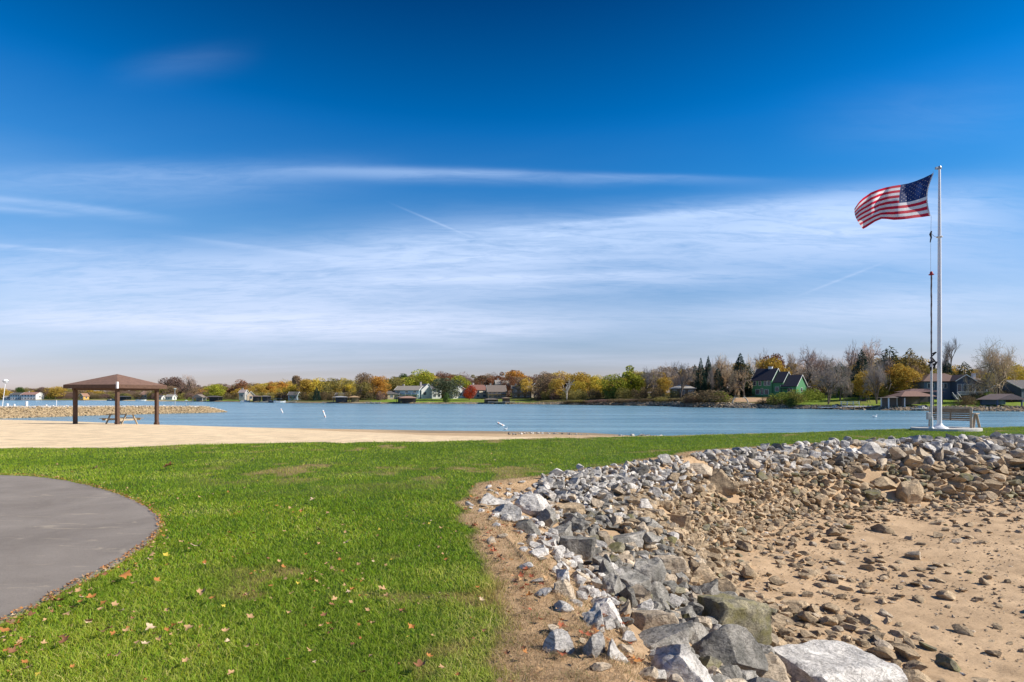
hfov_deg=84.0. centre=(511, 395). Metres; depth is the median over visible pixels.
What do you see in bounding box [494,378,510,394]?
house
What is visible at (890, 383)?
broadleaf tree
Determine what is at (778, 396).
bush
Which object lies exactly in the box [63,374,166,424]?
picnic shelter
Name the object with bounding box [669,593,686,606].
rock
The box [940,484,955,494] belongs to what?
rock
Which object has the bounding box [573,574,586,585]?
rock
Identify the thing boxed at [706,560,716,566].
rock
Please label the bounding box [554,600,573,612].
rock
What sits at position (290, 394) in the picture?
house
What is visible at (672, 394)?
bush
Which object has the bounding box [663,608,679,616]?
rock
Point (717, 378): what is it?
spruce tree
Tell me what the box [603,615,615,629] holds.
rock
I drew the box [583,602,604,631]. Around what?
rock
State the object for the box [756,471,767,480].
rock
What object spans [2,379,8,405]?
lamp post
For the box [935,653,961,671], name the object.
rock
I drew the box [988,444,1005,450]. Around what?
rock
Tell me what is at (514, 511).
rock
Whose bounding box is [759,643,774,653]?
rock
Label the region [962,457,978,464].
rock
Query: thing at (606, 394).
bush
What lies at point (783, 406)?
shore stones
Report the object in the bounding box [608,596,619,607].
rock
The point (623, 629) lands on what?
rock
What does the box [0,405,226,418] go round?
breakwater
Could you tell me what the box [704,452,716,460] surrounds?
rock
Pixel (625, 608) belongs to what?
rock
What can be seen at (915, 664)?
rock
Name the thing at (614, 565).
rock
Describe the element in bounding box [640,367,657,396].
bare tree
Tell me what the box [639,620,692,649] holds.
rock
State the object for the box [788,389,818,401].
bush
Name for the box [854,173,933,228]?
flag
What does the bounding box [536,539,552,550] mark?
rock
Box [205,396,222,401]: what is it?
boathouse
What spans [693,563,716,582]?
rock
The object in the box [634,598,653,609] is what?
rock
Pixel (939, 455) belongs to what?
rock
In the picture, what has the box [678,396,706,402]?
bush
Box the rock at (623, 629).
[619,626,630,633]
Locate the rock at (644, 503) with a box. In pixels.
[638,498,651,508]
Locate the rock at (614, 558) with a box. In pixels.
[609,554,618,562]
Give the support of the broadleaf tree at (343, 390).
on the shore at (834, 399)
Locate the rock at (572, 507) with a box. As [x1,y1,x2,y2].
[555,502,585,513]
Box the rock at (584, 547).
[558,536,596,560]
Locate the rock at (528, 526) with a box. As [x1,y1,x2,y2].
[513,519,541,535]
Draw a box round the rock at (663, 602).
[654,598,669,609]
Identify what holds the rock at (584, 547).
on the cove slope
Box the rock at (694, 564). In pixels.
[689,558,699,571]
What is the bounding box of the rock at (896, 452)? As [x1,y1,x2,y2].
[889,447,906,458]
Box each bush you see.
[90,394,101,398]
[99,393,111,398]
[177,393,187,399]
[183,393,194,398]
[223,392,230,399]
[230,392,238,399]
[264,392,274,399]
[274,392,282,399]
[281,392,287,399]
[298,392,308,399]
[307,392,316,399]
[319,391,328,399]
[327,391,336,399]
[342,391,353,399]
[354,391,364,399]
[365,392,375,399]
[374,391,386,399]
[443,392,449,401]
[529,390,542,399]
[540,390,552,399]
[549,389,562,399]
[561,389,575,399]
[572,388,587,399]
[586,388,601,398]
[602,388,618,398]
[614,387,632,398]
[631,386,648,398]
[636,398,654,400]
[647,387,666,397]
[655,398,668,401]
[662,389,678,397]
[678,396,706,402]
[683,389,735,401]
[711,391,734,401]
[756,396,780,404]
[766,392,801,403]
[782,391,807,403]
[784,398,796,406]
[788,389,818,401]
[800,388,826,399]
[807,382,826,393]
[835,378,858,396]
[953,395,977,405]
[965,393,985,402]
[997,390,1017,401]
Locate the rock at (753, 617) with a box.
[697,593,771,644]
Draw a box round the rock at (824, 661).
[773,640,907,681]
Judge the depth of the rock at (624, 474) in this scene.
11.64 m
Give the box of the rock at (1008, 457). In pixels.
[998,453,1013,459]
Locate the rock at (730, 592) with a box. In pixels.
[721,591,737,595]
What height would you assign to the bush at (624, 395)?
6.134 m
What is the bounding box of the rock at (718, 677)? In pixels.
[711,673,730,681]
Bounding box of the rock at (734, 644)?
[691,624,768,676]
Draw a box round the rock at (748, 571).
[740,564,758,578]
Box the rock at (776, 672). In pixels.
[762,663,787,681]
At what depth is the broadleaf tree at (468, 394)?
282.68 m
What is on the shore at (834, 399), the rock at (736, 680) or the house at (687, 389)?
the house at (687, 389)
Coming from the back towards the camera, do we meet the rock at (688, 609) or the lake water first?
the lake water
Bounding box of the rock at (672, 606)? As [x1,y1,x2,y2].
[668,602,674,609]
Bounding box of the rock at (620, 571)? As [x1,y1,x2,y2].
[615,568,625,575]
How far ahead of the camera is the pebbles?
10.01 m
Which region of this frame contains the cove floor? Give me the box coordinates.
[721,497,1023,681]
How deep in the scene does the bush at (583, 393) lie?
248.95 m
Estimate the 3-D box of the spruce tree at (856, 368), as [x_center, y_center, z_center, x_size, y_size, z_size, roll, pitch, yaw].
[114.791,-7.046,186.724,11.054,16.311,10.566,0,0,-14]
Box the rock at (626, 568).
[618,566,630,571]
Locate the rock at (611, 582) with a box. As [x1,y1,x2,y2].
[600,571,623,596]
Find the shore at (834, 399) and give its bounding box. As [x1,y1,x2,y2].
[0,392,1023,410]
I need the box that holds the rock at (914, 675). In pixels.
[901,668,934,681]
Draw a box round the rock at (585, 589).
[578,586,589,595]
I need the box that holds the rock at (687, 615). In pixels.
[681,613,690,617]
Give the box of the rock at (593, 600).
[590,597,600,605]
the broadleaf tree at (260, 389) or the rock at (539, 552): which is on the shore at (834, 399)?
the broadleaf tree at (260, 389)
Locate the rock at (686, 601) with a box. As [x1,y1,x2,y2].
[678,594,689,608]
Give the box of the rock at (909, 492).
[895,480,923,503]
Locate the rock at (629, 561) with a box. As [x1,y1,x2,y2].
[624,559,634,565]
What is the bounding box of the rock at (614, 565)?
[610,562,617,568]
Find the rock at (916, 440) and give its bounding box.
[908,435,921,444]
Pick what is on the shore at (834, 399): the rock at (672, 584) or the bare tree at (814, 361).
the bare tree at (814, 361)
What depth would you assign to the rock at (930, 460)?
17.82 m
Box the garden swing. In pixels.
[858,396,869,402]
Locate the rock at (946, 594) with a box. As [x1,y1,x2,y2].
[935,590,955,599]
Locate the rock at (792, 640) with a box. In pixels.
[784,635,800,643]
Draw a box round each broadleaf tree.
[0,388,12,398]
[14,387,24,392]
[35,387,50,395]
[43,386,67,398]
[145,391,163,397]
[157,376,184,393]
[162,386,179,395]
[177,377,195,391]
[186,388,203,396]
[203,384,227,396]
[226,379,250,392]
[230,388,246,395]
[257,385,269,396]
[265,386,277,395]
[271,386,286,394]
[276,381,287,395]
[282,385,296,396]
[292,375,303,391]
[294,378,316,396]
[306,377,324,396]
[318,378,343,397]
[335,383,347,392]
[340,380,352,386]
[344,384,355,395]
[350,382,368,395]
[354,372,372,398]
[360,381,373,398]
[369,376,391,395]
[385,376,405,390]
[399,369,435,385]
[399,373,412,385]
[430,378,465,398]
[438,373,454,380]
[451,375,471,387]
[461,385,477,399]
[473,375,487,384]
[474,376,487,384]
[483,378,493,385]
[489,375,504,384]
[501,375,516,392]
[503,370,527,379]
[516,378,536,393]
[529,374,540,382]
[533,371,546,380]
[533,372,565,398]
[548,378,566,398]
[553,370,569,379]
[557,382,572,395]
[565,371,588,396]
[569,381,588,395]
[586,374,613,394]
[596,374,630,395]
[621,365,643,395]
[638,381,651,393]
[655,366,672,376]
[656,377,672,394]
[671,375,690,386]
[679,366,703,378]
[755,357,791,374]
[760,353,784,371]
[803,366,820,388]
[810,376,834,395]
[849,370,883,398]
[871,368,891,398]
[883,366,897,396]
[885,363,909,393]
[887,366,925,393]
[902,365,926,389]
[919,365,942,373]
[951,365,965,373]
[962,369,986,374]
[981,362,1023,388]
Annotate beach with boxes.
[0,420,757,447]
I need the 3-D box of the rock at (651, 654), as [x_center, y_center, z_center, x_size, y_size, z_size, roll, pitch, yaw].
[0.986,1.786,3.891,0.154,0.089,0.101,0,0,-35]
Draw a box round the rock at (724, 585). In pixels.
[712,579,737,591]
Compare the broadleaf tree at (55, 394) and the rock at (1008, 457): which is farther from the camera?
the broadleaf tree at (55, 394)
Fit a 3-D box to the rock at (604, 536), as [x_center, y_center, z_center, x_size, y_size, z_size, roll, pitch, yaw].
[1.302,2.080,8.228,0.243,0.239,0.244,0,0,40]
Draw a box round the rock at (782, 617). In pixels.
[772,613,795,625]
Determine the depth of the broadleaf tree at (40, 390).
483.55 m
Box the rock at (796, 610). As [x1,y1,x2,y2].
[787,605,801,613]
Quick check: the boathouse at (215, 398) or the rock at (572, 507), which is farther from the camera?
the boathouse at (215, 398)
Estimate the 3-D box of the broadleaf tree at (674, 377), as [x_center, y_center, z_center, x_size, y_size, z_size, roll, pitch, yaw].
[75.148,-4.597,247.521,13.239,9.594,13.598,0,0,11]
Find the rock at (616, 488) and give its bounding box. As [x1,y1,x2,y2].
[611,483,624,494]
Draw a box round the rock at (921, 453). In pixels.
[915,447,934,458]
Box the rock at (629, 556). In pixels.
[623,554,634,560]
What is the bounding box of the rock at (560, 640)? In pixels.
[543,629,574,653]
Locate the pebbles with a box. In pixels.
[469,467,1023,681]
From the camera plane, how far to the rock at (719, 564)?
9.53 m
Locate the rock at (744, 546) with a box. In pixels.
[735,540,752,551]
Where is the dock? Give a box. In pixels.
[842,405,872,409]
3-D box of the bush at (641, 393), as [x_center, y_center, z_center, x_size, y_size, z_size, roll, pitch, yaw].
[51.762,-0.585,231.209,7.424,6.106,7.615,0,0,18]
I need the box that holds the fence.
[841,401,859,404]
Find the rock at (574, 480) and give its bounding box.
[569,477,579,484]
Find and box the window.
[957,384,961,391]
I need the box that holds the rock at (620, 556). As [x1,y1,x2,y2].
[615,554,624,562]
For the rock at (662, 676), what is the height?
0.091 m
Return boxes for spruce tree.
[312,386,320,400]
[689,365,698,386]
[694,358,707,393]
[701,356,715,390]
[709,367,727,394]
[726,353,751,395]
[846,349,880,396]
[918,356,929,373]
[942,360,955,374]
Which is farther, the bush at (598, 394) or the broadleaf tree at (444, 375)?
the broadleaf tree at (444, 375)
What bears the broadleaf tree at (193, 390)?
on the shore at (834, 399)
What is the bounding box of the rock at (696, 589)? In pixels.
[688,584,701,593]
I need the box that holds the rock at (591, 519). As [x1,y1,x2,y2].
[585,517,594,524]
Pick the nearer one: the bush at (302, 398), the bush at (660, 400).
the bush at (660, 400)
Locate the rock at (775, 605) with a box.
[768,602,778,612]
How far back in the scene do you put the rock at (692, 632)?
5.12 m
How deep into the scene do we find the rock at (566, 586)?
4.50 m
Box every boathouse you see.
[120,396,130,399]
[191,394,207,401]
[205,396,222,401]
[253,395,260,400]
[259,396,270,401]
[333,396,346,402]
[349,396,358,401]
[400,396,415,403]
[484,399,497,403]
[502,397,509,402]
[878,396,906,408]
[888,391,934,407]
[897,389,944,402]
[977,394,1023,405]
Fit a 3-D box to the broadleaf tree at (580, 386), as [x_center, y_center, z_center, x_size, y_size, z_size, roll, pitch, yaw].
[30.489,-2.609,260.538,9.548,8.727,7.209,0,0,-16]
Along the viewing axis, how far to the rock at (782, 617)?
7.77 m
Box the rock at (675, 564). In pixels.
[650,555,686,573]
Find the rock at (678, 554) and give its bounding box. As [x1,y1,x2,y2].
[675,552,685,558]
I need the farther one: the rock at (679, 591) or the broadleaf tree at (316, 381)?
the broadleaf tree at (316, 381)
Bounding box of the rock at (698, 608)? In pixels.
[688,601,703,615]
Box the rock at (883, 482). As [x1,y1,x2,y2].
[870,476,897,488]
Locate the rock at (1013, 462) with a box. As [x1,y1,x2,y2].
[1006,458,1023,466]
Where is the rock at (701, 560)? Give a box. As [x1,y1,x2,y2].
[689,556,705,563]
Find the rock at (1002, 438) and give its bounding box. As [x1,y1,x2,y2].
[998,435,1006,442]
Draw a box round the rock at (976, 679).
[971,677,992,681]
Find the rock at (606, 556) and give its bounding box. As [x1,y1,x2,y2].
[603,554,611,561]
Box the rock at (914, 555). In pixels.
[904,551,920,559]
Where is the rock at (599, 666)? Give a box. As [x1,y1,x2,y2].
[590,662,611,671]
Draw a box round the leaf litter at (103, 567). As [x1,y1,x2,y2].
[1,438,683,632]
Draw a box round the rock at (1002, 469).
[995,464,1008,474]
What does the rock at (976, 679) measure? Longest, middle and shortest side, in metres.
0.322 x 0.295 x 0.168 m
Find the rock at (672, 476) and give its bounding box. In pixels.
[667,472,679,481]
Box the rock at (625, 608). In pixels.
[617,599,631,616]
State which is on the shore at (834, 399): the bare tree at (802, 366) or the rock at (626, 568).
the bare tree at (802, 366)
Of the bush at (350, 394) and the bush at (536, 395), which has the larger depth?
the bush at (350, 394)
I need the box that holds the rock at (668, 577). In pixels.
[664,572,672,580]
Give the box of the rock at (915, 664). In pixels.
[905,659,927,670]
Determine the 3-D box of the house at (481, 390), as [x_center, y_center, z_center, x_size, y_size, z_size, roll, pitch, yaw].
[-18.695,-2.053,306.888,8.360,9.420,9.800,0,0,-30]
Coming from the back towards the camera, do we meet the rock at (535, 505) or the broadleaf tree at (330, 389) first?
the broadleaf tree at (330, 389)
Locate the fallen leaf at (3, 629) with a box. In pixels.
[0,627,10,631]
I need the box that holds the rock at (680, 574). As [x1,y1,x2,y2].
[675,572,689,582]
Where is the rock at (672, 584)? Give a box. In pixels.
[663,580,676,592]
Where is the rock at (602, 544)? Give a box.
[596,539,607,549]
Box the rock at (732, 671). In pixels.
[719,665,742,678]
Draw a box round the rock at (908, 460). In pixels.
[902,454,921,468]
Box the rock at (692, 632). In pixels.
[677,617,694,639]
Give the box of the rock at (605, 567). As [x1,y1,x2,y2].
[599,559,618,574]
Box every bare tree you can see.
[183,372,194,388]
[562,376,574,399]
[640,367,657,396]
[650,362,672,395]
[667,365,680,384]
[669,377,680,385]
[671,362,696,397]
[705,353,730,371]
[707,368,715,389]
[720,366,733,391]
[721,359,732,385]
[728,367,752,396]
[746,353,756,370]
[751,348,767,372]
[785,353,804,374]
[794,362,818,387]
[797,344,825,381]
[800,362,808,372]
[806,358,856,403]
[810,350,834,382]
[830,367,849,396]
[834,376,853,400]
[843,340,864,372]
[851,337,883,371]
[861,357,889,403]
[881,353,894,370]
[942,336,960,370]
[961,337,1023,396]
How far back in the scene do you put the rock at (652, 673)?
3.32 m
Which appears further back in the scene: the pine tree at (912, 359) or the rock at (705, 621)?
the pine tree at (912, 359)
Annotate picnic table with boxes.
[99,414,140,423]
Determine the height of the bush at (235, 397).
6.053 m
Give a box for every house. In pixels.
[9,393,21,399]
[20,391,44,399]
[78,393,89,399]
[140,391,153,398]
[159,395,165,399]
[165,394,177,399]
[238,388,248,399]
[246,391,253,399]
[287,392,300,400]
[384,391,400,398]
[393,384,422,398]
[420,382,429,398]
[430,384,440,398]
[447,386,465,398]
[467,383,485,398]
[485,383,506,398]
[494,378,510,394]
[511,384,531,398]
[669,384,696,397]
[751,367,807,396]
[906,373,994,399]
[991,380,1023,401]
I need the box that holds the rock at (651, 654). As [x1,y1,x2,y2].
[647,648,655,660]
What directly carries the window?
in the house at (952, 386)
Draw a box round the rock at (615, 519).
[610,515,622,525]
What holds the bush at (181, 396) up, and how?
on the shore at (834, 399)
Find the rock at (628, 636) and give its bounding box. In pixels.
[621,630,636,643]
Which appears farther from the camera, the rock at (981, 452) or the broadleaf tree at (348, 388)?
the broadleaf tree at (348, 388)
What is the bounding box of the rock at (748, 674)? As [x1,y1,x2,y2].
[741,670,758,679]
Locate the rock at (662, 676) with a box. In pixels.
[654,669,666,681]
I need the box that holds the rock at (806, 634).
[800,629,816,638]
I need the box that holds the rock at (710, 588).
[700,578,719,594]
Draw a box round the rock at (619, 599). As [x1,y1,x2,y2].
[617,597,626,601]
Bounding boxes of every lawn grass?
[0,426,1023,493]
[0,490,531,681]
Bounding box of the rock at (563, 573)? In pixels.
[555,569,569,582]
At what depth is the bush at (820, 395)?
182.34 m
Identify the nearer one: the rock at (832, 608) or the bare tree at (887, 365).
the rock at (832, 608)
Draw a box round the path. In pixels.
[0,475,159,623]
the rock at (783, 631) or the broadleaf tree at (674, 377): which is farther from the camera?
the broadleaf tree at (674, 377)
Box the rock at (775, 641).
[770,633,778,646]
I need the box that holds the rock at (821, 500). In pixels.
[813,494,828,507]
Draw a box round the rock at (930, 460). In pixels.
[923,456,934,465]
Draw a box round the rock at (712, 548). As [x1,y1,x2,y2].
[707,545,718,553]
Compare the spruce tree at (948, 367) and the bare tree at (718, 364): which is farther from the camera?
the bare tree at (718, 364)
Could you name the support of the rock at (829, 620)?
on the cove floor
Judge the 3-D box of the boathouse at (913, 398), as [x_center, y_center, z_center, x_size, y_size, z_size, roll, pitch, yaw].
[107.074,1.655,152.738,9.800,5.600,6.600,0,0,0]
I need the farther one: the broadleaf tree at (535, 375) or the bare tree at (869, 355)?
the broadleaf tree at (535, 375)
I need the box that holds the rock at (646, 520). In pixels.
[636,517,650,523]
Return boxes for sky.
[0,0,1023,392]
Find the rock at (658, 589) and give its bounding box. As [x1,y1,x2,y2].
[651,581,670,601]
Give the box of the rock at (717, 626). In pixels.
[712,624,721,628]
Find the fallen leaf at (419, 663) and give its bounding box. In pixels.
[413,659,425,666]
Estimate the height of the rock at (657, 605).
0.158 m
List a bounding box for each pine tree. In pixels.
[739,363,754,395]
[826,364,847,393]
[875,346,903,392]
[889,348,926,394]
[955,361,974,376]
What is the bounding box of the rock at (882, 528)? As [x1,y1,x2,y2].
[870,524,895,533]
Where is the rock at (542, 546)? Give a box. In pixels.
[534,544,545,549]
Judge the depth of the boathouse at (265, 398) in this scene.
317.96 m
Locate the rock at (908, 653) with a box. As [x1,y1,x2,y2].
[894,646,920,660]
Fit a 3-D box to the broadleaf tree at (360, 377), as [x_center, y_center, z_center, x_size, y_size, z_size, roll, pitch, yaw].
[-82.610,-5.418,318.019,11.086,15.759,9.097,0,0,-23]
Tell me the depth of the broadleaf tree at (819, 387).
198.12 m
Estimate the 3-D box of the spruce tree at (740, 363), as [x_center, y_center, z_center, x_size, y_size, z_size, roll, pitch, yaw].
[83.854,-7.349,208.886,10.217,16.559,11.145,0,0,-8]
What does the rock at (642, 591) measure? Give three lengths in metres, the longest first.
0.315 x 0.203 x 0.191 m
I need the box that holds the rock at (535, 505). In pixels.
[514,493,548,516]
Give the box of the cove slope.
[483,441,1023,681]
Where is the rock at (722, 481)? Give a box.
[705,469,740,495]
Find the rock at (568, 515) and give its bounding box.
[564,513,578,518]
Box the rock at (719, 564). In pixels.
[714,561,724,567]
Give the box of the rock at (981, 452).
[973,447,984,454]
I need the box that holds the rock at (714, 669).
[707,665,722,675]
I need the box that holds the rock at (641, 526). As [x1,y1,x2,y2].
[635,521,648,532]
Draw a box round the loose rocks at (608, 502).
[465,432,1023,681]
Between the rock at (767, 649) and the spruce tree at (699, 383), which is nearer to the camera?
the rock at (767, 649)
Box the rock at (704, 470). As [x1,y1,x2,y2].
[690,463,712,476]
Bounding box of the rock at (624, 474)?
[618,472,627,476]
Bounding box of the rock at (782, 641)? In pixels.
[777,638,786,645]
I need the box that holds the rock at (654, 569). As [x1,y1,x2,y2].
[633,557,666,583]
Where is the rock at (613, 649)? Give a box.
[606,638,627,662]
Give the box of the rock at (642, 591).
[631,584,651,599]
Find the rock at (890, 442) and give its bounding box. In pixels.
[884,439,895,446]
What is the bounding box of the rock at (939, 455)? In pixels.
[934,446,944,460]
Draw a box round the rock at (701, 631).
[689,622,708,644]
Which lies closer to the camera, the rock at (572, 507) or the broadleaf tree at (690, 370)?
the rock at (572, 507)
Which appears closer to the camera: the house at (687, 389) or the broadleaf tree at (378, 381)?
the house at (687, 389)
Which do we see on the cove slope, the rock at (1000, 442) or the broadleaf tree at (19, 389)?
the rock at (1000, 442)
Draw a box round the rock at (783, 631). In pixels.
[777,627,791,636]
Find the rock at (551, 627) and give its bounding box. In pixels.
[548,624,563,631]
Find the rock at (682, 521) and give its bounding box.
[667,514,691,528]
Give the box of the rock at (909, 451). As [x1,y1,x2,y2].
[901,447,915,454]
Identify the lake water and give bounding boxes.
[0,400,1023,435]
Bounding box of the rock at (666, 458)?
[657,454,670,464]
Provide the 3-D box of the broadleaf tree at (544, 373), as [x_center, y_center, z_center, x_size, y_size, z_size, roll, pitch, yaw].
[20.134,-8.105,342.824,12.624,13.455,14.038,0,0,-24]
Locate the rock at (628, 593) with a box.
[619,587,637,607]
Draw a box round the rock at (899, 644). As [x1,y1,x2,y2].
[890,643,912,648]
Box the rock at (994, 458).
[986,455,999,462]
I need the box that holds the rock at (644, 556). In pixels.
[638,554,648,558]
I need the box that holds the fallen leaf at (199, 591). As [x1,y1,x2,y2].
[196,588,205,594]
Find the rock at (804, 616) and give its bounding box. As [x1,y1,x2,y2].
[797,611,819,624]
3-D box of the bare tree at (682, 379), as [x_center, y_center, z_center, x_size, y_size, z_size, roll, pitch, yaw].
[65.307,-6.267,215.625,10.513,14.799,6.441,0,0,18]
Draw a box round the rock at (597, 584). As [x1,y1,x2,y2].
[586,579,602,589]
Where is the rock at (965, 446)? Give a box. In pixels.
[961,443,969,449]
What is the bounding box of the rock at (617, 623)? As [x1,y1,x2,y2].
[614,618,620,629]
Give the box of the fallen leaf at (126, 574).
[120,570,131,578]
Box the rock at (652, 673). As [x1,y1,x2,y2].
[639,666,658,681]
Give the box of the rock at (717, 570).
[711,567,721,575]
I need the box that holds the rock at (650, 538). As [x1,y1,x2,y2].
[642,532,661,544]
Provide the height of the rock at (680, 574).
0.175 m
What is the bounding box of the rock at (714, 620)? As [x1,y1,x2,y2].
[705,616,717,625]
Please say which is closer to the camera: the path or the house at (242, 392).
the path
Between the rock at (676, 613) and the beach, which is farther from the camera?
the beach
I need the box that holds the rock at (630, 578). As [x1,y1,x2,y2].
[619,570,650,590]
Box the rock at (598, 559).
[592,555,609,564]
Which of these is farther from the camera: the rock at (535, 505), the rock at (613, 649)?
the rock at (535, 505)
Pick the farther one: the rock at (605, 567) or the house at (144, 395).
the house at (144, 395)
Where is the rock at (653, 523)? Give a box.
[646,518,662,527]
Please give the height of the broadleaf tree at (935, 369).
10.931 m
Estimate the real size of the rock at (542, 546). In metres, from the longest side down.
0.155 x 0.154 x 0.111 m
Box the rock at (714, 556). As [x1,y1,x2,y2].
[707,551,719,561]
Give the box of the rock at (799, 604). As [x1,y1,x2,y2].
[784,600,804,608]
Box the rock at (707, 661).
[700,655,721,668]
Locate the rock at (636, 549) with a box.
[624,542,638,551]
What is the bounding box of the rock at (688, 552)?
[682,549,695,556]
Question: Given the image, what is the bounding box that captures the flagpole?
[929,166,948,428]
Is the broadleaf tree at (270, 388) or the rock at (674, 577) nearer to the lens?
the rock at (674, 577)
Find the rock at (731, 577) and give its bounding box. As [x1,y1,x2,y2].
[726,574,734,582]
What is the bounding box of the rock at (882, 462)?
[877,458,886,468]
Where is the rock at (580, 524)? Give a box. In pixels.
[564,516,590,531]
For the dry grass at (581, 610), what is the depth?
3.98 m
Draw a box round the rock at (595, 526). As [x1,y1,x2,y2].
[591,524,599,528]
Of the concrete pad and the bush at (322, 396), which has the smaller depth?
the concrete pad
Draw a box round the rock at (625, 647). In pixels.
[618,644,631,653]
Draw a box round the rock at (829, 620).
[819,616,837,625]
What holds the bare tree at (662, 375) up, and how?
on the shore at (834, 399)
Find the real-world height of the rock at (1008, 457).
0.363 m
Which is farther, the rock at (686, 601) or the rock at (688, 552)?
the rock at (688, 552)
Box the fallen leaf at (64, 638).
[57,635,68,642]
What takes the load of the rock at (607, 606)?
on the cove slope
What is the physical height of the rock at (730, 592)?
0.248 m
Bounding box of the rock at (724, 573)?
[721,571,731,576]
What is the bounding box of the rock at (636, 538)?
[613,530,645,549]
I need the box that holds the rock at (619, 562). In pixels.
[615,558,622,566]
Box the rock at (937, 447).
[933,445,949,450]
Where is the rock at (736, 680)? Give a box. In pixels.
[725,678,746,681]
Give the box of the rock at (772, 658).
[765,653,790,681]
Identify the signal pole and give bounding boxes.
[926,271,937,427]
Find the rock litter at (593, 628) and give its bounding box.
[464,469,644,663]
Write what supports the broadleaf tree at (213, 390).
on the shore at (834, 399)
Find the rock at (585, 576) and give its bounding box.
[571,571,590,582]
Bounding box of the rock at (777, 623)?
[770,615,786,630]
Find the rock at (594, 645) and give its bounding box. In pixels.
[583,631,604,657]
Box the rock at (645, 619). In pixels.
[632,610,678,630]
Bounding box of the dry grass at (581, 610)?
[453,439,933,681]
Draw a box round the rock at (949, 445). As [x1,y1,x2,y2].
[943,443,952,448]
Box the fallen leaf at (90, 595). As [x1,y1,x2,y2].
[86,593,95,597]
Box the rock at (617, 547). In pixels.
[608,542,624,553]
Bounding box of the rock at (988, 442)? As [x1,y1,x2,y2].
[983,440,993,444]
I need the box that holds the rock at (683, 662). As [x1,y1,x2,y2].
[651,644,712,681]
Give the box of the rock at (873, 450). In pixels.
[858,442,885,459]
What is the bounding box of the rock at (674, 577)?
[669,574,676,582]
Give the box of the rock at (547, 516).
[535,506,555,527]
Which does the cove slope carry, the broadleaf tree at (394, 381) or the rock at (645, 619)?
the rock at (645, 619)
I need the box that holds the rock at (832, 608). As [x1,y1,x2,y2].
[824,604,839,612]
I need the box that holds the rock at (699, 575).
[692,573,703,584]
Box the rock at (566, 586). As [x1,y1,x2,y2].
[551,579,575,598]
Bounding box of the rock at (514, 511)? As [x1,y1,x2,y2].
[492,504,521,522]
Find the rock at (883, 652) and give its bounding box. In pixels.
[866,646,896,658]
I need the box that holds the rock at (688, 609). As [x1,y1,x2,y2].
[675,605,695,616]
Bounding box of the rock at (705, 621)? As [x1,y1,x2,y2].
[696,615,711,628]
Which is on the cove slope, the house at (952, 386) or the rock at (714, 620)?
the rock at (714, 620)
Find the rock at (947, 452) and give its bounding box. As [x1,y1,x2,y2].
[944,449,954,454]
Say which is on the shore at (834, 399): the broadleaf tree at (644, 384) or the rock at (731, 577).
the broadleaf tree at (644, 384)
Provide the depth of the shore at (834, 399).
216.96 m
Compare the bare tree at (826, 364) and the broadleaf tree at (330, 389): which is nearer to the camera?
the bare tree at (826, 364)
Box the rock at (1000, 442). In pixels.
[992,438,1002,445]
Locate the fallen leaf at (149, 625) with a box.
[145,623,154,629]
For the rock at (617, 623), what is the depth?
4.25 m
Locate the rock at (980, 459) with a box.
[976,454,985,462]
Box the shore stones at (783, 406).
[364,401,1023,411]
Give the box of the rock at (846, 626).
[839,622,859,630]
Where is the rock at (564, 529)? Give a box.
[553,521,572,536]
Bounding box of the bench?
[926,407,980,427]
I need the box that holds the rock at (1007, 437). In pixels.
[1002,434,1020,442]
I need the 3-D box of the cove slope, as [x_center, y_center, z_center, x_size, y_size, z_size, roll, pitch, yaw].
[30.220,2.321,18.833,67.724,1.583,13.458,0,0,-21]
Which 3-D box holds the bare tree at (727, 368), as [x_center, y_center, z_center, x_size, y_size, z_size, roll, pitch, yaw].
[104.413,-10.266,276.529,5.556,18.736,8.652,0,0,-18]
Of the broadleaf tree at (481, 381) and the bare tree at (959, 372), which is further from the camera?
the broadleaf tree at (481, 381)
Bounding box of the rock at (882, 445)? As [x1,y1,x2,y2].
[874,441,885,447]
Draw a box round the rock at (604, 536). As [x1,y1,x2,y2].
[597,531,612,544]
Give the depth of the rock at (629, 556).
7.70 m
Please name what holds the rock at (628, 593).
on the cove slope
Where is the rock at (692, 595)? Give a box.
[689,592,696,600]
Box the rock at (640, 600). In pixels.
[636,597,645,604]
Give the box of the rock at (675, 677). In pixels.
[667,673,683,681]
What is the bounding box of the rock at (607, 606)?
[592,598,625,626]
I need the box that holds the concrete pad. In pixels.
[910,426,982,431]
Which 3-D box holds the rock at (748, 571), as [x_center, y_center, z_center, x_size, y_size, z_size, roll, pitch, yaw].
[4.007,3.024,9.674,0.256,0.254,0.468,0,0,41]
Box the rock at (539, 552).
[528,548,545,558]
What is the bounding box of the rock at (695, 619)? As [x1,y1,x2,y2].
[683,617,698,622]
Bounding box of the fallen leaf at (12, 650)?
[8,646,17,652]
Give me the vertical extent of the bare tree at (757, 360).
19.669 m
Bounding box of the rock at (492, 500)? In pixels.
[479,493,512,506]
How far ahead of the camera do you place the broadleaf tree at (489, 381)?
325.56 m
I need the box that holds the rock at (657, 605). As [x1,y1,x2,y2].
[653,601,662,609]
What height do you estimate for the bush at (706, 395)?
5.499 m
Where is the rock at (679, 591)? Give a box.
[672,587,685,595]
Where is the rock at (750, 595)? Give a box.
[739,592,756,600]
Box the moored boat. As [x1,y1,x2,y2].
[274,398,285,402]
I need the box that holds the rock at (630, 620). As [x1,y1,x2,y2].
[621,617,633,625]

